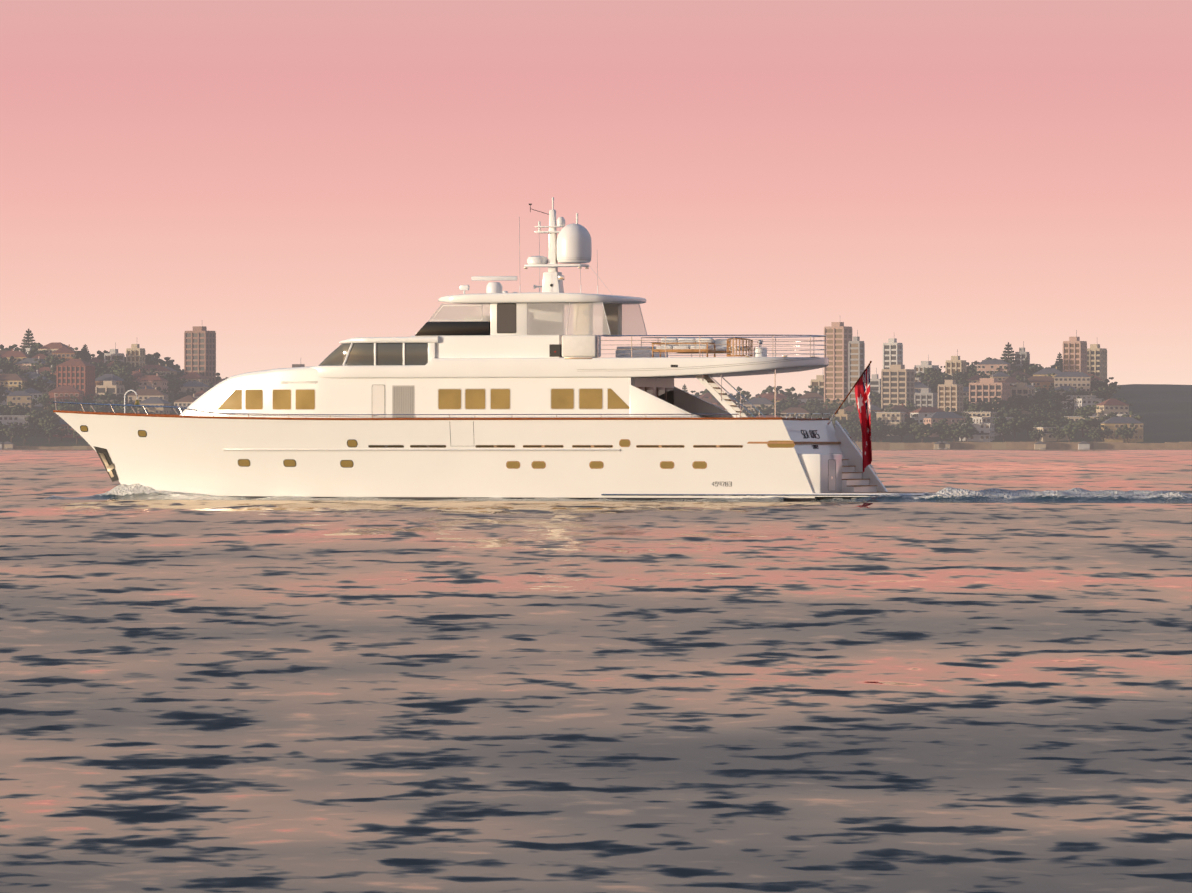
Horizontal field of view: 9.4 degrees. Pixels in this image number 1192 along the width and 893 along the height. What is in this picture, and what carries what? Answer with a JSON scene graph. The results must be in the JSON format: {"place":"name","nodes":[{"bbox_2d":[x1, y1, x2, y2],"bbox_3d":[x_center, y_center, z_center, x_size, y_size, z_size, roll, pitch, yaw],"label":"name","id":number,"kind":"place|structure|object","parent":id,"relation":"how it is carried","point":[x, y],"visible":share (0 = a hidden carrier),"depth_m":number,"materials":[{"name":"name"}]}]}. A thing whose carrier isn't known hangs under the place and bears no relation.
{"place":"outdoors","nodes":[
{"label":"outdoors","id":0,"kind":"place"},
{"bbox_2d":[0,449,1191,892],"bbox_3d":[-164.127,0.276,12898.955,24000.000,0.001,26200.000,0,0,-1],"label":"water","id":1,"kind":"structure","parent":0,"point":[532,697],"depth_m":67.14,"materials":[{"name":"black liquid"}]},
{"bbox_2d":[53,197,935,501],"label":"yacht","id":2,"kind":"object","parent":1,"relation":"on","point":[517,395],"visible":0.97,"depth_m":296.47,"materials":[{"name":"paint"}]},
{"bbox_2d":[44,483,1191,502],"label":"wake","id":3,"kind":"object","parent":1,"relation":"on","point":[137,491],"visible":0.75,"depth_m":291.43,"materials":[{"name":"white liquid"}]},
{"bbox_2d":[0,373,1191,448],"bbox_3d":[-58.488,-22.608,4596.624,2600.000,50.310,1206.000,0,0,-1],"label":"hills","id":4,"kind":"structure","parent":0,"point":[1164,411],"depth_m":4037.13,"materials":[{"name":"green plant"}]},
{"bbox_2d":[0,422,21,442],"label":"tree","id":5,"kind":"object","parent":4,"relation":"on","point":[12,431],"visible":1,"depth_m":4002.56,"materials":[{"name":"green plant"}]},
{"bbox_2d":[0,401,22,414],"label":"tree","id":6,"kind":"object","parent":4,"relation":"on","point":[6,409],"visible":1,"depth_m":4064.96,"materials":[{"name":"green plant"}]},
{"bbox_2d":[13,383,27,390],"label":"tree","id":7,"kind":"object","parent":4,"relation":"on","point":[19,387],"visible":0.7,"depth_m":4148.33,"materials":[{"name":"green plant"}]},
{"bbox_2d":[11,405,31,414],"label":"tree","id":8,"kind":"object","parent":4,"relation":"on","point":[19,412],"visible":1,"depth_m":4058.36,"materials":[{"name":"green plant"}]},
{"bbox_2d":[18,428,33,443],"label":"tree","id":9,"kind":"object","parent":4,"relation":"on","point":[23,434],"visible":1,"depth_m":4003.30,"materials":[{"name":"green plant"}]},
{"bbox_2d":[20,423,35,441],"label":"tree","id":10,"kind":"object","parent":4,"relation":"on","point":[32,429],"visible":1,"depth_m":4007.34,"materials":[{"name":"green plant"}]},
{"bbox_2d":[19,329,37,350],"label":"tree","id":11,"kind":"object","parent":4,"relation":"on","point":[26,340],"visible":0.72,"depth_m":4360.38,"materials":[{"name":"green plant"}]},
{"bbox_2d":[28,346,42,354],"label":"tree","id":12,"kind":"object","parent":4,"relation":"on","point":[31,352],"visible":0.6,"depth_m":4341.52,"materials":[{"name":"green plant"}]},
{"bbox_2d":[25,376,49,391],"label":"tree","id":13,"kind":"object","parent":4,"relation":"on","point":[39,384],"visible":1,"depth_m":4159.01,"materials":[{"name":"green plant"}]},
{"bbox_2d":[25,411,49,433],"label":"tree","id":14,"kind":"object","parent":4,"relation":"on","point":[33,418],"visible":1,"depth_m":4034.60,"materials":[{"name":"green plant"}]},
{"bbox_2d":[30,359,56,368],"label":"tree","id":15,"kind":"object","parent":4,"relation":"on","point":[38,364],"visible":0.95,"depth_m":4248.62,"materials":[{"name":"green plant"}]},
{"bbox_2d":[36,393,52,409],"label":"tree","id":16,"kind":"object","parent":4,"relation":"on","point":[43,400],"visible":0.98,"depth_m":4095.56,"materials":[{"name":"green plant"}]},
{"bbox_2d":[38,416,58,431],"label":"tree","id":17,"kind":"object","parent":4,"relation":"on","point":[48,423],"visible":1,"depth_m":4021.76,"materials":[{"name":"green plant"}]},
{"bbox_2d":[36,423,63,443],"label":"tree","id":18,"kind":"object","parent":4,"relation":"on","point":[51,431],"visible":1,"depth_m":4006.07,"materials":[{"name":"green plant"}]},
{"bbox_2d":[40,416,60,429],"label":"tree","id":19,"kind":"object","parent":4,"relation":"on","point":[47,420],"visible":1,"depth_m":4021.77,"materials":[{"name":"green plant"}]},
{"bbox_2d":[44,404,62,416],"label":"tree","id":20,"kind":"object","parent":4,"relation":"on","point":[50,412],"visible":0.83,"depth_m":4058.29,"materials":[{"name":"green plant"}]},
{"bbox_2d":[56,427,68,440],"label":"tree","id":21,"kind":"object","parent":4,"relation":"on","point":[64,432],"visible":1,"depth_m":4011.70,"materials":[{"name":"green plant"}]},
{"bbox_2d":[52,401,75,410],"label":"tree","id":22,"kind":"object","parent":4,"relation":"on","point":[65,408],"visible":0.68,"depth_m":4075.20,"materials":[{"name":"green plant"}]},
{"bbox_2d":[67,429,80,443],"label":"tree","id":23,"kind":"object","parent":4,"relation":"on","point":[74,433],"visible":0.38,"depth_m":4005.52,"materials":[{"name":"green plant"}]},
{"bbox_2d":[68,396,82,409],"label":"tree","id":24,"kind":"object","parent":4,"relation":"on","point":[75,399],"visible":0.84,"depth_m":4087.90,"materials":[{"name":"green plant"}]},
{"bbox_2d":[79,344,90,360],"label":"tree","id":25,"kind":"object","parent":4,"relation":"on","point":[85,353],"visible":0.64,"depth_m":4375.34,"materials":[{"name":"green plant"}]},
{"bbox_2d":[83,394,95,407],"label":"tree","id":26,"kind":"object","parent":4,"relation":"on","point":[89,400],"visible":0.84,"depth_m":4104.38,"materials":[{"name":"green plant"}]},
{"bbox_2d":[90,400,111,411],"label":"tree","id":27,"kind":"object","parent":4,"relation":"on","point":[105,408],"visible":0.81,"depth_m":4078.05,"materials":[{"name":"green plant"}]},
{"bbox_2d":[95,365,109,373],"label":"tree","id":28,"kind":"object","parent":4,"relation":"on","point":[101,370],"visible":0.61,"depth_m":4232.52,"materials":[{"name":"green plant"}]},
{"bbox_2d":[93,391,117,399],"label":"tree","id":29,"kind":"object","parent":4,"relation":"on","point":[102,397],"visible":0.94,"depth_m":4117.00,"materials":[{"name":"green plant"}]},
{"bbox_2d":[99,397,121,406],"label":"tree","id":30,"kind":"object","parent":4,"relation":"on","point":[113,401],"visible":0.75,"depth_m":4090.67,"materials":[{"name":"green plant"}]},
{"bbox_2d":[103,393,127,402],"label":"tree","id":31,"kind":"object","parent":4,"relation":"on","point":[119,398],"visible":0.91,"depth_m":4113.27,"materials":[{"name":"green plant"}]},
{"bbox_2d":[112,406,132,412],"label":"tree","id":32,"kind":"object","parent":4,"relation":"on","point":[118,410],"visible":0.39,"depth_m":4065.53,"materials":[{"name":"green plant"}]},
{"bbox_2d":[113,367,132,375],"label":"tree","id":33,"kind":"object","parent":4,"relation":"on","point":[116,372],"visible":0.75,"depth_m":4220.07,"materials":[{"name":"green plant"}]},
{"bbox_2d":[122,378,139,391],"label":"tree","id":34,"kind":"object","parent":4,"relation":"on","point":[128,386],"visible":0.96,"depth_m":4174.50,"materials":[{"name":"green plant"}]},
{"bbox_2d":[126,406,152,413],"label":"tree","id":35,"kind":"object","parent":4,"relation":"on","point":[142,410],"visible":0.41,"depth_m":4063.05,"materials":[{"name":"green plant"}]},
{"bbox_2d":[145,354,153,364],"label":"tree","id":36,"kind":"object","parent":4,"relation":"on","point":[148,358],"visible":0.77,"depth_m":4359.78,"materials":[{"name":"green plant"}]},
{"bbox_2d":[145,352,169,362],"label":"tree","id":37,"kind":"object","parent":4,"relation":"on","point":[156,354],"visible":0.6,"depth_m":4370.53,"materials":[{"name":"green plant"}]},
{"bbox_2d":[0,322,1143,448],"bbox_3d":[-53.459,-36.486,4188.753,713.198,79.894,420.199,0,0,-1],"label":"shore buildings","id":38,"kind":"structure","parent":4,"relation":"on","point":[897,383],"depth_m":4186.65,"materials":[{"name":"brown"}]},
{"bbox_2d":[730,386,750,404],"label":"tree","id":39,"kind":"object","parent":4,"relation":"on","point":[744,393],"visible":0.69,"depth_m":4380.33,"materials":[{"name":"green plant"}]},
{"bbox_2d":[755,404,774,413],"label":"tree","id":40,"kind":"object","parent":4,"relation":"on","point":[767,410],"visible":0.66,"depth_m":4183.10,"materials":[{"name":"green plant"}]},
{"bbox_2d":[767,385,785,393],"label":"tree","id":41,"kind":"object","parent":4,"relation":"on","point":[769,388],"visible":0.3,"depth_m":4381.66,"materials":[{"name":"green plant"}]},
{"bbox_2d":[771,399,782,411],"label":"tree","id":42,"kind":"object","parent":4,"relation":"on","point":[778,404],"visible":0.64,"depth_m":4231.97,"materials":[{"name":"green plant"}]},
{"bbox_2d":[778,387,799,400],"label":"tree","id":43,"kind":"object","parent":4,"relation":"on","point":[790,394],"visible":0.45,"depth_m":4367.85,"materials":[{"name":"green plant"}]},
{"bbox_2d":[800,401,820,412],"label":"tree","id":44,"kind":"object","parent":4,"relation":"on","point":[808,408],"visible":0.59,"depth_m":4208.62,"materials":[{"name":"green plant"}]},
{"bbox_2d":[812,407,827,415],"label":"tree","id":45,"kind":"object","parent":4,"relation":"on","point":[824,412],"visible":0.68,"depth_m":4160.18,"materials":[{"name":"green plant"}]},
{"bbox_2d":[823,398,842,410],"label":"tree","id":46,"kind":"object","parent":4,"relation":"on","point":[834,404],"visible":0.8,"depth_m":4202.38,"materials":[{"name":"green plant"}]},
{"bbox_2d":[832,418,846,426],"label":"tree","id":47,"kind":"object","parent":4,"relation":"on","point":[840,422],"visible":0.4,"depth_m":4044.21,"materials":[{"name":"green plant"}]},
{"bbox_2d":[843,424,858,438],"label":"tree","id":48,"kind":"object","parent":4,"relation":"on","point":[852,432],"visible":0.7,"depth_m":4010.44,"materials":[{"name":"green plant"}]},
{"bbox_2d":[871,422,881,441],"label":"tree","id":49,"kind":"object","parent":4,"relation":"on","point":[879,428],"visible":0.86,"depth_m":4014.59,"materials":[{"name":"green plant"}]},
{"bbox_2d":[872,427,892,441],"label":"tree","id":50,"kind":"object","parent":4,"relation":"on","point":[879,435],"visible":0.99,"depth_m":4016.03,"materials":[{"name":"green plant"}]},
{"bbox_2d":[875,421,891,440],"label":"tree","id":51,"kind":"object","parent":4,"relation":"on","point":[883,426],"visible":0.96,"depth_m":4029.84,"materials":[{"name":"green plant"}]},
{"bbox_2d":[889,423,911,441],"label":"tree","id":52,"kind":"object","parent":4,"relation":"on","point":[901,430],"visible":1,"depth_m":4021.43,"materials":[{"name":"green plant"}]},
{"bbox_2d":[905,414,916,425],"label":"tree","id":53,"kind":"object","parent":4,"relation":"on","point":[909,420],"visible":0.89,"depth_m":4070.70,"materials":[{"name":"green plant"}]},
{"bbox_2d":[908,422,932,442],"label":"tree","id":54,"kind":"object","parent":4,"relation":"on","point":[921,429],"visible":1,"depth_m":4010.00,"materials":[{"name":"green plant"}]},
{"bbox_2d":[916,368,941,380],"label":"tree","id":55,"kind":"object","parent":4,"relation":"on","point":[923,377],"visible":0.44,"depth_m":4355.11,"materials":[{"name":"green plant"}]},
{"bbox_2d":[928,369,941,392],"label":"tree","id":56,"kind":"object","parent":4,"relation":"on","point":[936,379],"visible":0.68,"depth_m":4260.89,"materials":[{"name":"green plant"}]},
{"bbox_2d":[931,381,944,392],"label":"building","id":57,"kind":"structure","parent":4,"relation":"on","point":[934,388],"depth_m":4246.50,"materials":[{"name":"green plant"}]},
{"bbox_2d":[931,425,951,440],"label":"tree","id":58,"kind":"object","parent":4,"relation":"on","point":[942,433],"visible":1,"depth_m":4014.58,"materials":[{"name":"green plant"}]},
{"bbox_2d":[933,418,953,439],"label":"tree","id":59,"kind":"object","parent":4,"relation":"on","point":[941,423],"visible":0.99,"depth_m":4030.36,"materials":[{"name":"green plant"}]},
{"bbox_2d":[945,425,962,441],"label":"tree","id":60,"kind":"object","parent":4,"relation":"on","point":[952,431],"visible":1,"depth_m":4011.00,"materials":[{"name":"green plant"}]},
{"bbox_2d":[953,420,971,441],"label":"tree","id":61,"kind":"object","parent":4,"relation":"on","point":[960,422],"visible":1,"depth_m":4018.77,"materials":[{"name":"green plant"}]},
{"bbox_2d":[955,423,978,441],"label":"tree","id":62,"kind":"object","parent":4,"relation":"on","point":[970,430],"visible":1,"depth_m":4008.44,"materials":[{"name":"green plant"}]},
{"bbox_2d":[967,361,977,374],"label":"tree","id":63,"kind":"object","parent":4,"relation":"on","point":[969,368],"visible":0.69,"depth_m":4351.51,"materials":[{"name":"green plant"}]},
{"bbox_2d":[963,403,985,411],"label":"tree","id":64,"kind":"object","parent":4,"relation":"on","point":[971,408],"visible":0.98,"depth_m":4093.11,"materials":[{"name":"green plant"}]},
{"bbox_2d":[969,371,986,377],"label":"tree","id":65,"kind":"object","parent":4,"relation":"on","point":[976,373],"visible":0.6,"depth_m":4297.93,"materials":[{"name":"green plant"}]},
{"bbox_2d":[978,400,992,411],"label":"tree","id":66,"kind":"object","parent":4,"relation":"on","point":[988,405],"visible":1,"depth_m":4104.64,"materials":[{"name":"green plant"}]},
{"bbox_2d":[986,396,1008,416],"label":"tree","id":67,"kind":"object","parent":4,"relation":"on","point":[1004,402],"visible":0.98,"depth_m":4119.88,"materials":[{"name":"green plant"}]},
{"bbox_2d":[992,415,1007,436],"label":"tree","id":68,"kind":"object","parent":4,"relation":"on","point":[997,422],"visible":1,"depth_m":4035.70,"materials":[{"name":"green plant"}]},
{"bbox_2d":[996,423,1012,441],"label":"tree","id":69,"kind":"object","parent":4,"relation":"on","point":[1006,430],"visible":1,"depth_m":4019.41,"materials":[{"name":"green plant"}]},
{"bbox_2d":[1000,342,1018,367],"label":"tree","id":70,"kind":"object","parent":4,"relation":"on","point":[1004,354],"visible":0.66,"depth_m":4373.11,"materials":[{"name":"green plant"}]},
{"bbox_2d":[1003,408,1024,416],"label":"tree","id":71,"kind":"object","parent":4,"relation":"on","point":[1005,414],"visible":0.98,"depth_m":4063.81,"materials":[{"name":"green plant"}]},
{"bbox_2d":[1006,416,1023,437],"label":"tree","id":72,"kind":"object","parent":4,"relation":"on","point":[1015,423],"visible":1,"depth_m":4032.93,"materials":[{"name":"green plant"}]},
{"bbox_2d":[1008,394,1024,411],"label":"tree","id":73,"kind":"object","parent":4,"relation":"on","point":[1019,400],"visible":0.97,"depth_m":4128.41,"materials":[{"name":"green plant"}]},
{"bbox_2d":[1020,416,1035,436],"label":"tree","id":74,"kind":"object","parent":4,"relation":"on","point":[1029,424],"visible":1,"depth_m":4037.24,"materials":[{"name":"green plant"}]},
{"bbox_2d":[1029,429,1045,441],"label":"tree","id":75,"kind":"object","parent":4,"relation":"on","point":[1034,435],"visible":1,"depth_m":4013.13,"materials":[{"name":"green plant"}]},
{"bbox_2d":[1031,421,1045,430],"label":"tree","id":76,"kind":"object","parent":4,"relation":"on","point":[1037,424],"visible":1,"depth_m":4030.87,"materials":[{"name":"green plant"}]},
{"bbox_2d":[1044,418,1063,426],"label":"tree","id":77,"kind":"object","parent":4,"relation":"on","point":[1050,423],"visible":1,"depth_m":4034.90,"materials":[{"name":"green plant"}]},
{"bbox_2d":[1047,424,1062,441],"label":"tree","id":78,"kind":"object","parent":4,"relation":"on","point":[1052,430],"visible":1,"depth_m":4016.53,"materials":[{"name":"green plant"}]},
{"bbox_2d":[1049,400,1065,412],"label":"tree","id":79,"kind":"object","parent":4,"relation":"on","point":[1060,406],"visible":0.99,"depth_m":4124.65,"materials":[{"name":"green plant"}]},
{"bbox_2d":[1051,430,1064,441],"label":"tree","id":80,"kind":"object","parent":4,"relation":"on","point":[1057,435],"visible":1,"depth_m":4012.88,"materials":[{"name":"green plant"}]},
{"bbox_2d":[1055,352,1062,369],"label":"tree","id":81,"kind":"object","parent":4,"relation":"on","point":[1059,362],"visible":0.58,"depth_m":4337.30,"materials":[{"name":"green plant"}]},
{"bbox_2d":[1053,388,1071,401],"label":"tree","id":82,"kind":"object","parent":4,"relation":"on","point":[1058,397],"visible":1,"depth_m":4155.91,"materials":[{"name":"green plant"}]},
{"bbox_2d":[1057,409,1072,418],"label":"tree","id":83,"kind":"object","parent":4,"relation":"on","point":[1062,414],"visible":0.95,"depth_m":4088.65,"materials":[{"name":"green plant"}]},
{"bbox_2d":[1060,423,1077,441],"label":"tree","id":84,"kind":"object","parent":4,"relation":"on","point":[1069,430],"visible":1,"depth_m":4011.44,"materials":[{"name":"green plant"}]},
{"bbox_2d":[1065,399,1073,412],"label":"tree","id":85,"kind":"object","parent":4,"relation":"on","point":[1068,404],"visible":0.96,"depth_m":4132.01,"materials":[{"name":"green plant"}]},
{"bbox_2d":[1071,387,1091,394],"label":"tree","id":86,"kind":"object","parent":4,"relation":"on","point":[1079,391],"visible":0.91,"depth_m":4165.66,"materials":[{"name":"green plant"}]},
{"bbox_2d":[1068,415,1098,436],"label":"tree","id":87,"kind":"object","parent":4,"relation":"on","point":[1086,423],"visible":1,"depth_m":4031.33,"materials":[{"name":"green plant"}]},
{"bbox_2d":[1076,406,1095,415],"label":"tree","id":88,"kind":"object","parent":4,"relation":"on","point":[1091,412],"visible":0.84,"depth_m":4081.28,"materials":[{"name":"green plant"}]},
{"bbox_2d":[1085,428,1100,441],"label":"tree","id":89,"kind":"object","parent":4,"relation":"on","point":[1093,434],"visible":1,"depth_m":4009.94,"materials":[{"name":"green plant"}]},
{"bbox_2d":[1092,380,1107,391],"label":"tree","id":90,"kind":"object","parent":4,"relation":"on","point":[1097,387],"visible":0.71,"depth_m":4218.22,"materials":[{"name":"green plant"}]},
{"bbox_2d":[1092,387,1108,398],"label":"tree","id":91,"kind":"object","parent":4,"relation":"on","point":[1103,394],"visible":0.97,"depth_m":4161.03,"materials":[{"name":"green plant"}]},
{"bbox_2d":[1093,425,1111,441],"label":"tree","id":92,"kind":"object","parent":4,"relation":"on","point":[1107,431],"visible":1,"depth_m":4011.74,"materials":[{"name":"green plant"}]},
{"bbox_2d":[1100,385,1117,398],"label":"tree","id":93,"kind":"object","parent":4,"relation":"on","point":[1111,391],"visible":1,"depth_m":4194.53,"materials":[{"name":"green plant"}]},
{"bbox_2d":[1098,377,1120,399],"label":"tree","id":94,"kind":"object","parent":4,"relation":"on","point":[1114,384],"visible":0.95,"depth_m":4215.09,"materials":[{"name":"green plant"}]},
{"bbox_2d":[1099,412,1121,420],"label":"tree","id":95,"kind":"object","parent":4,"relation":"on","point":[1104,416],"visible":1,"depth_m":4047.87,"materials":[{"name":"green plant"}]},
{"bbox_2d":[1115,426,1134,442],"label":"tree","id":96,"kind":"object","parent":4,"relation":"on","point":[1126,433],"visible":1,"depth_m":4007.31,"materials":[{"name":"green plant"}]},
{"bbox_2d":[1117,423,1136,442],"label":"tree","id":97,"kind":"object","parent":4,"relation":"on","point":[1127,428],"visible":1,"depth_m":4010.82,"materials":[{"name":"green plant"}]},
{"bbox_2d":[1122,411,1142,420],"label":"tree","id":98,"kind":"object","parent":4,"relation":"on","point":[1138,417],"visible":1,"depth_m":4047.21,"materials":[{"name":"green plant"}]},
{"bbox_2d":[0,0,1191,405],"label":"sky","id":99,"kind":"structure","parent":0,"point":[290,181],"materials":[{"name":"pink"}]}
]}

